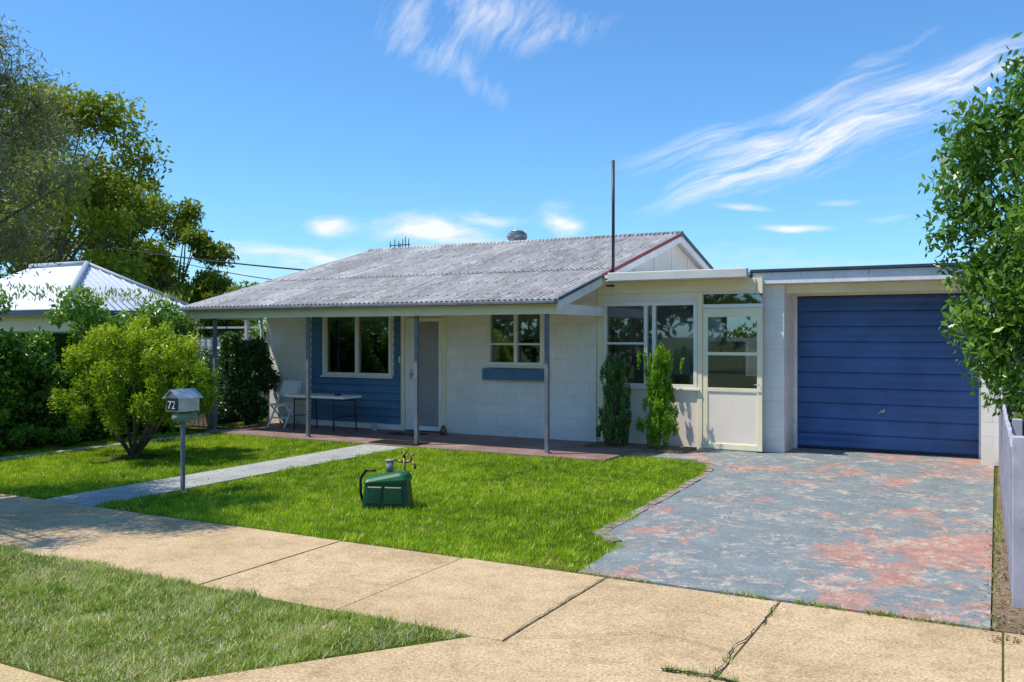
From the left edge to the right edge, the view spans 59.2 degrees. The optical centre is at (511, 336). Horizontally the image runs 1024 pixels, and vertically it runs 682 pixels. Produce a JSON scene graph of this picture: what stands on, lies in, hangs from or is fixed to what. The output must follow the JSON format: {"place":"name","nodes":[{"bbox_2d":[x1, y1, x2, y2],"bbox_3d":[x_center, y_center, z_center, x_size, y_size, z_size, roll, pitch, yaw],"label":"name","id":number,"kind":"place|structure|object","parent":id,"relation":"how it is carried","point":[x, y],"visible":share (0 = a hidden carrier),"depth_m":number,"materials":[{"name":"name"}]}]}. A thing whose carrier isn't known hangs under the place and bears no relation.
{"place":"outdoors","nodes":[
{"label":"outdoors","id":0,"kind":"place"},
{"bbox_2d":[0,317,124,331],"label":"walls","id":1,"kind":"structure","parent":0,"point":[22,323],"depth_m":22.66,"materials":[{"name":"beige paint"}]},
{"bbox_2d":[0,265,184,318],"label":"roof","id":2,"kind":"structure","parent":1,"relation":"on","point":[63,276],"depth_m":23.51,"materials":[{"name":"white metal"}]},
{"bbox_2d":[0,309,188,316],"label":"gutter","id":3,"kind":"object","parent":2,"relation":"on","point":[31,312],"visible":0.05,"depth_m":21.86,"materials":[{"name":"white metal"}]},
{"bbox_2d":[29,260,188,308],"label":"hip caps","id":4,"kind":"object","parent":2,"relation":"attached to","point":[86,264],"visible":0.7,"depth_m":24.27,"materials":[{"name":"white metal"}]},
{"bbox_2d":[70,266,182,311],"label":"roof ribs","id":5,"kind":"object","parent":2,"relation":"attached to","point":[117,291],"visible":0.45,"depth_m":23.57,"materials":[{"name":"white metal"}]},
{"bbox_2d":[46,444,404,506],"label":"garden path","id":6,"kind":"structure","parent":0,"point":[139,490],"depth_m":11.46,"materials":[{"name":"concrete"}]},
{"bbox_2d":[0,431,711,572],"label":"front lawn","id":7,"kind":"structure","parent":0,"point":[86,465],"depth_m":10.51,"materials":[{"name":"green plant"}]},
{"bbox_2d":[178,300,556,310],"bbox_3d":[-2.805,-0.502,15.098,7.860,0.055,0.105,0,0,29],"label":"verandah gutter","id":8,"kind":"object","parent":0,"point":[385,305],"visible":1,"depth_m":14.68,"materials":[{"name":"grey paint"}]},
{"bbox_2d":[180,268,609,307],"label":"roof verandah sheets","id":9,"kind":"object","parent":8,"relation":"on","point":[537,285],"visible":0.98,"depth_m":15.73,"materials":[{"name":"metal"}]},
{"bbox_2d":[190,299,555,307],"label":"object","id":10,"kind":"object","parent":9,"relation":"on","point":[412,302],"visible":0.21,"depth_m":14.45,"materials":[{"name":"white paint"}]},
{"bbox_2d":[190,304,557,318],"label":"verandah beam","id":11,"kind":"structure","parent":10,"relation":"attached to","point":[434,310],"depth_m":14.86,"materials":[{"name":"beige paint"}]},
{"bbox_2d":[260,318,263,420],"bbox_3d":[-5.170,0.671,18.593,0.069,2.158,0.113,0,0,-35],"label":"downpipe","id":12,"kind":"object","parent":11,"relation":"attached to","point":[261,335],"visible":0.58,"depth_m":18.55,"materials":[{"name":"white metal"}]},
{"bbox_2d":[265,233,678,281],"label":"roof front sheets","id":13,"kind":"object","parent":10,"relation":"on","point":[573,254],"visible":1,"depth_m":18.25,"materials":[{"name":"metal"}]},
{"bbox_2d":[556,237,680,309],"bbox_3d":[2.049,-1.227,15.811,0.040,1.674,5.765,0,0,29],"label":"barge front","id":14,"kind":"object","parent":9,"relation":"attached to","point":[571,298],"visible":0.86,"depth_m":14.80,"materials":[{"name":"white paint"}]},
{"bbox_2d":[558,274,603,299],"bbox_3d":[1.083,-0.767,13.959,0.033,0.480,1.648,0,0,29],"label":"barge cap","id":15,"kind":"object","parent":14,"relation":"attached to","point":[580,287],"visible":1,"depth_m":13.88,"materials":[{"name":"grey metal"}]},
{"bbox_2d":[603,233,682,277],"bbox_3d":[2.470,-1.531,16.504,0.033,1.156,4.145,0,0,29],"label":"barge cap front","id":16,"kind":"object","parent":14,"relation":"attached to","point":[631,260],"visible":1,"depth_m":16.30,"materials":[{"name":"metal"}]},
{"bbox_2d":[174,636,721,681],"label":"driveway crossover","id":17,"kind":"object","parent":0,"point":[473,659],"visible":1,"depth_m":4.88,"materials":[{"name":"concrete"}]},
{"bbox_2d":[0,494,1023,681],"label":"footpath","id":18,"kind":"structure","parent":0,"point":[786,642],"depth_m":6.04,"materials":[{"name":"concrete"}]},
{"bbox_2d":[505,577,604,638],"bbox_3d":[0.311,1.792,6.012,0.030,0.001,1.546,0,0,28],"label":"concrete crack","id":19,"kind":"object","parent":18,"relation":"on","point":[552,607],"visible":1,"depth_m":5.93,"materials":[{"name":"dark soil"},{"name":"grass"}]},
{"bbox_2d":[533,631,734,651],"bbox_3d":[0.672,1.792,5.367,1.259,0.001,0.262,0,0,11],"label":"concrete crack","id":20,"kind":"object","parent":18,"relation":"on","point":[647,631],"visible":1,"depth_m":5.37,"materials":[{"name":"brown concrete"}]},
{"bbox_2d":[661,668,733,681],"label":"concrete crack","id":21,"kind":"object","parent":18,"relation":"on","point":[697,673],"visible":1,"depth_m":4.79,"materials":[{"name":"black"}]},
{"bbox_2d":[712,601,777,675],"bbox_3d":[1.424,1.792,5.412,0.051,0.001,1.534,0,0,30],"label":"concrete crack","id":22,"kind":"object","parent":18,"relation":"on","point":[744,639],"visible":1,"depth_m":5.30,"materials":[{"name":"soil"},{"name":"grass"}]},
{"bbox_2d":[0,405,1023,681],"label":"lawn soil bed","id":23,"kind":"object","parent":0,"point":[152,457],"depth_m":6.13,"materials":[{"name":"green plant"}]},
{"bbox_2d":[0,406,82,455],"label":"shrub","id":24,"kind":"object","parent":23,"relation":"on","point":[17,435],"visible":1,"depth_m":14.13,"materials":[{"name":"green plant"}]},
{"bbox_2d":[0,14,101,279],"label":"feathery street tree","id":25,"kind":"object","parent":23,"relation":"on","point":[41,185],"visible":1,"depth_m":9.73,"materials":[{"name":"green plant"}]},
{"bbox_2d":[0,73,174,289],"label":"green tree","id":26,"kind":"object","parent":23,"relation":"on","point":[119,209],"visible":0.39,"depth_m":30.81,"materials":[{"name":"green plant"}]},
{"bbox_2d":[0,280,204,448],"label":"hedge","id":27,"kind":"object","parent":23,"relation":"on","point":[32,375],"visible":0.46,"depth_m":15.04,"materials":[{"name":"green plant"}]},
{"bbox_2d":[0,433,211,459],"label":"edging strip","id":28,"kind":"object","parent":23,"relation":"on","point":[74,449],"visible":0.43,"depth_m":14.31,"materials":[{"name":"concrete"}]},
{"bbox_2d":[25,170,194,285],"bbox_3d":[-18.259,-2.767,40.028,7.495,9.363,7.819,0,0,29],"label":"eucalyptus tree","id":29,"kind":"object","parent":23,"relation":"on","point":[171,231],"visible":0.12,"depth_m":39.55,"materials":[{"name":"green plant"}]},
{"bbox_2d":[46,309,221,457],"bbox_3d":[-5.653,0.709,13.481,2.631,2.260,2.378,0,0,29],"label":"round shrub","id":30,"kind":"object","parent":23,"relation":"on","point":[112,382],"visible":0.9,"depth_m":12.95,"materials":[{"name":"green plant"}]},
{"bbox_2d":[162,388,202,491],"bbox_3d":[-3.829,1.217,10.482,0.270,1.206,0.360,0,0,29],"label":"letterbox","id":31,"kind":"object","parent":23,"relation":"on","point":[182,401],"visible":0.94,"depth_m":10.45,"materials":[{"name":"galvanised steel"},{"name":"grey paint"},{"name":"green paint"}]},
{"bbox_2d":[131,196,239,327],"bbox_3d":[-14.924,-2.149,39.847,5.238,8.127,5.190,0,0,-27],"label":"eucalyptus tree","id":32,"kind":"object","parent":23,"relation":"on","point":[203,245],"visible":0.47,"depth_m":39.39,"materials":[{"name":"green plant"}]},
{"bbox_2d":[178,389,212,426],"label":"timber side gate","id":33,"kind":"structure","parent":23,"relation":"on","point":[199,421],"depth_m":17.80,"materials":[{"name":"wood"}]},
{"bbox_2d":[138,267,256,338],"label":"eucalyptus tree","id":34,"kind":"object","parent":23,"relation":"on","point":[206,332],"visible":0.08,"depth_m":41.39,"materials":[{"name":"green plant"}]},
{"bbox_2d":[188,282,258,333],"bbox_3d":[-12.791,-0.281,40.199,4.240,4.392,3.829,0,0,42],"label":"eucalyptus tree","id":35,"kind":"object","parent":23,"relation":"on","point":[220,322],"visible":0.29,"depth_m":39.22,"materials":[{"name":"green plant"}]},
{"bbox_2d":[182,339,265,362],"bbox_3d":[-9.681,0.940,23.502,12.500,1.720,0.030,0,0,29],"label":"metal fence","id":36,"kind":"object","parent":23,"relation":"on","point":[208,342],"visible":0.02,"depth_m":22.34,"materials":[{"name":"beige metal"}]},
{"bbox_2d":[184,341,265,416],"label":"side shrubs","id":37,"kind":"object","parent":23,"relation":"on","point":[207,356],"visible":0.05,"depth_m":20.93,"materials":[{"name":"green plant"}]},
{"bbox_2d":[194,319,265,338],"bbox_3d":[-5.803,0.535,24.349,5.100,2.530,3.400,0,0,29],"label":"carport frame","id":38,"kind":"object","parent":23,"relation":"on","point":[246,326],"visible":0.02,"depth_m":23.33,"materials":[{"name":"paint"}]},
{"bbox_2d":[0,542,469,681],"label":"verge grass","id":39,"kind":"structure","parent":23,"relation":"on","point":[83,580],"depth_m":5.60,"materials":[{"name":"green plant"}]},
{"bbox_2d":[217,373,265,422],"bbox_3d":[-5.839,1.265,18.877,1.287,1.118,1.961,0,0,29],"label":"shrub","id":40,"kind":"object","parent":23,"relation":"on","point":[226,413],"visible":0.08,"depth_m":18.62,"materials":[{"name":"green plant"}]},
{"bbox_2d":[217,330,282,425],"bbox_3d":[-5.260,0.837,18.020,1.032,1.926,1.202,0,0,29],"label":"shrub by verandah","id":41,"kind":"object","parent":23,"relation":"on","point":[239,362],"visible":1,"depth_m":17.75,"materials":[{"name":"green plant"}]},
{"bbox_2d":[244,318,265,338],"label":"shrubs","id":42,"kind":"object","parent":23,"relation":"on","point":[253,331],"visible":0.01,"depth_m":28.14,"materials":[{"name":"green plant"}]},
{"bbox_2d":[359,469,413,509],"bbox_3d":[-1.351,1.616,9.508,0.594,0.388,0.290,0,0,9],"label":"green hose box","id":43,"kind":"object","parent":23,"relation":"on","point":[390,489],"visible":0.99,"depth_m":9.38,"materials":[{"name":"plastic"}]},
{"bbox_2d":[385,451,415,472],"bbox_3d":[-1.191,1.528,9.700,0.365,0.584,0.098,0,0,17],"label":"garden tap","id":44,"kind":"object","parent":23,"relation":"on","point":[389,465],"visible":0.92,"depth_m":9.70,"materials":[{"name":"gold metal"}]},
{"bbox_2d":[205,423,634,461],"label":"verandah slab","id":45,"kind":"structure","parent":23,"relation":"on","point":[532,447],"depth_m":15.28,"materials":[{"name":"concrete"}]},
{"bbox_2d":[213,318,216,429],"bbox_3d":[-5.566,0.710,16.885,0.060,2.120,0.060,0,0,29],"label":"post","id":46,"kind":"object","parent":45,"relation":"on","point":[214,365],"visible":0.76,"depth_m":16.86,"materials":[{"name":"grey metal"}]},
{"bbox_2d":[206,318,260,319],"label":"verandah beam","id":47,"kind":"structure","parent":46,"relation":"on","point":[238,318],"depth_m":18.08,"materials":[{"name":"beige paint"}]},
{"bbox_2d":[267,380,301,427],"bbox_3d":[-4.444,1.332,17.649,0.480,0.903,0.548,0,0,29],"label":"folding chair","id":48,"kind":"object","parent":45,"relation":"on","point":[290,387],"visible":0.96,"depth_m":17.71,"materials":[{"name":"white plastic"}]},
{"bbox_2d":[306,317,310,435],"bbox_3d":[-3.574,0.710,15.798,0.060,2.120,0.060,0,0,29],"label":"post","id":49,"kind":"object","parent":45,"relation":"on","point":[308,376],"visible":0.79,"depth_m":15.78,"materials":[{"name":"grey paint"}]},
{"bbox_2d":[285,393,361,431],"bbox_3d":[-3.564,1.440,17.006,1.420,0.661,0.550,0,0,29],"label":"folding table","id":50,"kind":"object","parent":45,"relation":"on","point":[315,396],"visible":1,"depth_m":16.88,"materials":[{"name":"white plastic"}]},
{"bbox_2d":[311,419,400,429],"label":"board plinth","id":51,"kind":"structure","parent":45,"relation":"on","point":[359,424],"depth_m":17.46,"materials":[{"name":"white paint"}]},
{"bbox_2d":[371,422,377,431],"bbox_3d":[-2.552,1.687,16.767,0.160,0.175,0.140,0,0,29],"label":"garden ornament","id":52,"kind":"object","parent":45,"relation":"on","point":[374,427],"visible":1,"depth_m":16.72,"materials":[{"name":"stone"}]},
{"bbox_2d":[369,439,430,445],"bbox_3d":[-1.862,1.761,14.916,0.950,0.012,0.430,0,0,29],"label":"door mat","id":53,"kind":"object","parent":45,"relation":"on","point":[397,442],"depth_m":14.86,"materials":[{"name":"black rubber"}]},
{"bbox_2d":[388,431,427,435],"bbox_3d":[-1.883,1.761,16.289,0.600,0.012,0.400,0,0,29],"label":"door mat","id":54,"kind":"object","parent":45,"relation":"on","point":[404,433],"depth_m":16.23,"materials":[{"name":"black rubber"}]},
{"bbox_2d":[414,316,418,443],"bbox_3d":[-1.554,0.710,14.697,0.060,2.120,0.060,0,0,29],"label":"post","id":55,"kind":"object","parent":45,"relation":"on","point":[416,379],"visible":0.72,"depth_m":14.67,"materials":[{"name":"grey paint"}]},
{"bbox_2d":[266,289,596,441],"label":"front wall","id":56,"kind":"structure","parent":45,"relation":"on","point":[477,404],"depth_m":15.96,"materials":[{"name":"paint"}]},
{"bbox_2d":[311,316,400,423],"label":"blue weatherboards","id":57,"kind":"object","parent":56,"relation":"attached to","point":[379,401],"visible":0.78,"depth_m":17.42,"materials":[{"name":"paint"}]},
{"bbox_2d":[323,316,391,376],"bbox_3d":[-2.992,0.170,17.471,1.664,1.204,0.105,0,0,29],"label":"lounge window frame","id":58,"kind":"object","parent":56,"relation":"attached to","point":[325,348],"visible":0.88,"depth_m":17.44,"materials":[{"name":"beige wood"}]},
{"bbox_2d":[328,317,363,372],"bbox_3d":[-2.980,0.170,17.493,1.620,1.160,0.004,0,0,29],"label":"lounge window glass","id":59,"kind":"object","parent":58,"relation":"in","point":[341,344],"visible":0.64,"depth_m":17.67,"materials":[{"name":"glass"}]},
{"bbox_2d":[320,375,392,378],"bbox_3d":[-3.019,0.789,17.421,1.740,0.031,0.050,0,0,29],"label":"lounge window sill","id":60,"kind":"structure","parent":58,"relation":"attached to","point":[356,376],"depth_m":17.38,"materials":[{"name":"beige wood"}]},
{"bbox_2d":[363,317,387,331],"bbox_3d":[-2.574,-0.240,17.349,0.730,0.320,0.036,0,0,29],"label":"window pane","id":61,"kind":"structure","parent":56,"relation":"hanging from","point":[375,324],"depth_m":17.37,"materials":[{"name":"clear glass"}]},
{"bbox_2d":[401,315,446,430],"bbox_3d":[-1.618,0.670,16.742,0.990,2.200,0.150,0,0,29],"label":"door frame","id":62,"kind":"object","parent":56,"relation":"attached to","point":[444,370],"visible":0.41,"depth_m":16.48,"materials":[{"name":"beige paint"}]},
{"bbox_2d":[405,318,441,431],"bbox_3d":[-1.635,0.705,16.712,0.810,2.090,0.040,0,0,29],"label":"screen door","id":63,"kind":"structure","parent":62,"relation":"attached to","point":[409,365],"depth_m":16.82,"materials":[{"name":"grey metal"}]},
{"bbox_2d":[419,321,438,426],"bbox_3d":[-1.560,0.700,16.671,0.500,1.940,0.004,0,0,29],"label":"screen mesh","id":64,"kind":"object","parent":63,"relation":"in","point":[428,373],"visible":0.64,"depth_m":16.65,"materials":[{"name":"grey metal"}]},
{"bbox_2d":[493,315,498,361],"bbox_3d":[-0.291,0.040,16.105,0.130,0.920,0.036,0,0,29],"label":"curtain","id":65,"kind":"object","parent":56,"relation":"hanging from","point":[495,337],"visible":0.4,"depth_m":16.09,"materials":[{"name":"beige fabric"}]},
{"bbox_2d":[482,368,543,380],"bbox_3d":[0.031,0.672,15.745,1.220,0.195,0.117,0,0,29],"label":"bedroom window box","id":66,"kind":"object","parent":56,"relation":"attached to","point":[514,374],"visible":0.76,"depth_m":15.68,"materials":[{"name":"blue wood"}]},
{"bbox_2d":[484,365,543,367],"bbox_3d":[0.036,0.539,15.755,1.200,0.031,0.050,0,0,29],"label":"bedroom window sill","id":67,"kind":"structure","parent":56,"relation":"attached to","point":[515,366],"depth_m":15.71,"materials":[{"name":"beige wood"}]},
{"bbox_2d":[486,314,543,365],"bbox_3d":[0.064,0.040,15.806,1.124,0.964,0.105,0,0,29],"label":"bedroom window frame","id":68,"kind":"object","parent":56,"relation":"attached to","point":[516,344],"visible":0.71,"depth_m":15.77,"materials":[{"name":"beige wood"}]},
{"bbox_2d":[499,314,539,339],"bbox_3d":[0.170,-0.180,15.876,0.900,0.480,0.036,0,0,29],"label":"window pane","id":69,"kind":"structure","parent":56,"relation":"hanging from","point":[529,326],"depth_m":15.86,"materials":[{"name":"clear glass"}]},
{"bbox_2d":[440,425,446,434],"bbox_3d":[-1.224,1.687,16.215,0.160,0.175,0.140,0,0,29],"label":"garden ornament","id":70,"kind":"object","parent":45,"relation":"on","point":[443,430],"visible":1,"depth_m":16.17,"materials":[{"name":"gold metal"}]},
{"bbox_2d":[544,314,549,452],"bbox_3d":[0.527,0.710,13.563,0.060,2.120,0.060,0,0,29],"label":"post","id":71,"kind":"object","parent":45,"relation":"on","point":[546,383],"visible":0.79,"depth_m":13.54,"materials":[{"name":"grey paint"}]},
{"bbox_2d":[200,337,1023,395],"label":"metal fence","id":72,"kind":"object","parent":23,"relation":"on","point":[751,361],"visible":0.02,"depth_m":26.85,"materials":[{"name":"grey metal"}]},
{"bbox_2d":[583,441,696,453],"bbox_3d":[1.997,1.778,14.316,1.700,0.045,0.750,0,0,29],"label":"garden bed","id":73,"kind":"object","parent":23,"relation":"on","point":[635,447],"visible":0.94,"depth_m":14.19,"materials":[{"name":"soil"}]},
{"bbox_2d":[595,353,634,445],"bbox_3d":[1.703,1.028,14.446,0.649,1.546,0.668,0,0,29],"label":"conifer shrub","id":74,"kind":"object","parent":73,"relation":"on","point":[616,393],"visible":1,"depth_m":14.32,"materials":[{"name":"green plant"}]},
{"bbox_2d":[636,343,683,449],"bbox_3d":[2.280,0.946,14.015,0.624,1.716,0.678,0,0,-23],"label":"conifer shrub","id":75,"kind":"object","parent":73,"relation":"on","point":[659,388],"visible":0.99,"depth_m":13.92,"materials":[{"name":"green plant"}]},
{"bbox_2d":[608,305,720,383],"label":"side wall","id":76,"kind":"structure","parent":23,"relation":"on","point":[673,330],"depth_m":18.28,"materials":[{"name":"paint"}]},
{"bbox_2d":[1014,312,1023,435],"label":"neighbour hedge","id":77,"kind":"object","parent":23,"relation":"on","point":[1017,388],"visible":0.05,"depth_m":14.00,"materials":[{"name":"green plant"}]},
{"bbox_2d":[0,0,1023,337],"label":"sky","id":78,"kind":"structure","parent":0,"point":[770,134],"materials":[{"name":"blue"}]},
{"bbox_2d":[558,304,603,315],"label":"verandah beam side","id":79,"kind":"structure","parent":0,"point":[569,309],"depth_m":14.20,"materials":[{"name":"white paint"}]},
{"bbox_2d":[628,245,698,271],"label":"gable cladding","id":80,"kind":"structure","parent":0,"point":[663,261],"depth_m":18.25,"materials":[{"name":"white paint"}]},
{"bbox_2d":[578,447,993,630],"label":"driveway","id":81,"kind":"structure","parent":0,"point":[790,535],"depth_m":8.19,"materials":[{"name":"grey stone"}]},
{"bbox_2d":[38,436,1023,643],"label":"leaf litter","id":82,"kind":"object","parent":81,"relation":"on","point":[1011,618],"visible":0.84,"depth_m":6.48,"materials":[{"name":"brown plant"}]},
{"bbox_2d":[97,489,1003,681],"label":"joint weeds","id":83,"kind":"object","parent":81,"relation":"on","point":[881,613],"visible":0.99,"depth_m":6.02,"materials":[{"name":"green plant"}]},
{"bbox_2d":[593,457,713,543],"bbox_3d":[1.832,1.814,10.502,0.709,0.072,5.675,0,0,18],"label":"paver edging","id":84,"kind":"object","parent":81,"relation":"on","point":[670,493],"visible":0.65,"depth_m":9.77,"materials":[{"name":"grey concrete"}]},
{"bbox_2d":[597,268,763,452],"bbox_3d":[4.206,0.390,17.343,2.738,2.820,7.520,0,0,29],"label":"enclosed porch","id":85,"kind":"object","parent":81,"relation":"on","point":[718,394],"visible":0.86,"depth_m":14.34,"materials":[{"name":"beige paint"}]},
{"bbox_2d":[606,160,614,290],"bbox_3d":[1.647,-1.835,14.991,0.140,2.170,0.060,0,0,29],"label":"mast pole","id":86,"kind":"object","parent":85,"relation":"on","point":[613,217],"visible":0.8,"depth_m":14.95,"materials":[{"name":"metal"}]},
{"bbox_2d":[612,319,633,380],"bbox_3d":[1.993,0.250,16.112,0.026,1.100,1.000,0,0,29],"label":"inner house window","id":87,"kind":"structure","parent":85,"relation":"in","point":[622,329],"depth_m":16.12,"materials":[{"name":"glass"}]},
{"bbox_2d":[603,301,696,388],"bbox_3d":[2.242,0.140,14.683,1.604,1.384,0.090,0,0,29],"label":"porch window frame","id":88,"kind":"structure","parent":85,"relation":"in","point":[646,305],"depth_m":14.67,"materials":[{"name":"paint"}]},
{"bbox_2d":[708,391,756,444],"bbox_3d":[3.430,1.275,14.030,0.770,0.810,0.010,0,0,29],"label":"porch door panel","id":89,"kind":"structure","parent":85,"relation":"in","point":[732,416],"depth_m":14.02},
{"bbox_2d":[703,308,762,451],"bbox_3d":[3.432,0.668,14.029,0.925,2.205,0.040,0,0,29],"label":"porch door","id":90,"kind":"structure","parent":85,"relation":"in","point":[708,312],"depth_m":13.98,"materials":[{"name":"beige paint"}]},
{"bbox_2d":[750,262,1000,465],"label":"garage","id":91,"kind":"structure","parent":81,"relation":"on","point":[859,358],"depth_m":13.85,"materials":[{"name":"paint"}]},
{"bbox_2d":[798,293,978,454],"bbox_3d":[5.748,0.578,13.905,2.586,2.421,0.060,0,0,29],"label":"tilt panel door","id":92,"kind":"structure","parent":91,"relation":"in","point":[859,357],"depth_m":13.89,"materials":[{"name":"blue paint"}]},
{"bbox_2d":[992,466,1023,634],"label":"side yard soil","id":93,"kind":"structure","parent":0,"point":[1019,615],"depth_m":6.26,"materials":[{"name":"soil"}]},
{"bbox_2d":[915,32,1023,421],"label":"leafy tree","id":94,"kind":"object","parent":93,"relation":"on","point":[1004,266],"visible":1,"depth_m":9.57,"materials":[{"name":"green plant"}]},
{"bbox_2d":[999,388,1023,607],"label":"picket fence","id":95,"kind":"object","parent":93,"relation":"on","point":[1011,452],"visible":0.81,"depth_m":6.00,"materials":[{"name":"paint"}]},
{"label":"roof back sheets","id":96,"kind":"object","parent":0,"visible":0},
{"bbox_2d":[507,230,526,240],"bbox_3d":[0.117,-2.155,20.666,0.477,0.550,0.477,0,0,29],"label":"roof ventilator","id":97,"kind":"object","parent":96,"relation":"on","point":[521,234],"visible":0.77,"depth_m":20.54,"materials":[{"name":"metal"}]},
{"bbox_2d":[677,243,702,268],"bbox_3d":[1.357,-1.292,22.700,7.750,1.531,5.640,0,0,29],"label":"roof lining back","id":98,"kind":"object","parent":96,"relation":"attached to","point":[688,255],"visible":0.07,"depth_m":19.42,"materials":[{"name":"white paint"}]},
{"bbox_2d":[368,231,683,250],"bbox_3d":[-0.011,-2.075,20.223,7.940,0.130,0.130,0,0,29],"label":"ridge cap","id":99,"kind":"object","parent":98,"relation":"on","point":[574,238],"visible":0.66,"depth_m":19.87,"materials":[{"name":"metal"}]},
{"bbox_2d":[683,233,713,268],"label":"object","id":100,"kind":"object","parent":96,"relation":"attached to","point":[685,237],"visible":0.36,"depth_m":19.20,"materials":[{"name":"metal"}]},
{"bbox_2d":[681,237,749,319],"bbox_3d":[4.796,-1.236,20.851,0.040,1.655,5.695,0,0,29],"label":"barge back","id":101,"kind":"object","parent":96,"relation":"attached to","point":[693,253],"visible":0.5,"depth_m":19.11,"materials":[{"name":"white paint"}]},
{"bbox_3d":[-3.102,-0.095,22.011,0.180,3.790,7.519,0,0,29],"label":"side wall","id":102,"kind":"object","parent":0,"visible":0},
{"bbox_2d":[390,237,409,247],"bbox_3d":[-2.781,-2.130,22.360,0.611,0.660,0.043,0,0,27],"label":"tv antenna","id":103,"kind":"object","parent":102,"relation":"attached to","point":[400,244],"visible":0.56,"depth_m":22.35,"materials":[{"name":"metal"}]},
{"label":"ground","id":104,"kind":"structure","parent":0,"visible":0},
{"bbox_2d":[0,663,63,681],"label":"kerb","id":105,"kind":"structure","parent":104,"relation":"on","point":[10,674],"depth_m":4.76,"materials":[{"name":"concrete"}]},
{"bbox_2d":[187,321,1018,337],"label":"distant trees","id":106,"kind":"object","parent":104,"relation":"on","point":[734,333],"visible":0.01,"depth_m":54.18,"materials":[{"name":"green plant"}]},
{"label":"inner floor","id":107,"kind":"structure","parent":0,"visible":0},
{"bbox_2d":[363,317,539,372],"bbox_3d":[-0.719,0.450,18.872,6.990,2.700,0.050,0,0,29],"label":"partition","id":108,"kind":"object","parent":107,"relation":"on","point":[375,351],"depth_m":19.98,"materials":[{"name":"paint"}]},
{"bbox_3d":[-24.029,-2.250,35.311,0.320,8.300,1.800,0,0,29],"label":"utility pole","id":109,"kind":"object","parent":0,"visible":0},
{"bbox_2d":[4,229,304,279],"bbox_3d":[-11.569,-3.204,33.412,24.622,4.035,10.502,0,0,33],"label":"power line","id":110,"kind":"object","parent":109,"relation":"attached to","point":[187,258],"visible":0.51,"depth_m":26.41,"materials":[{"name":"black rubber"}]}
]}

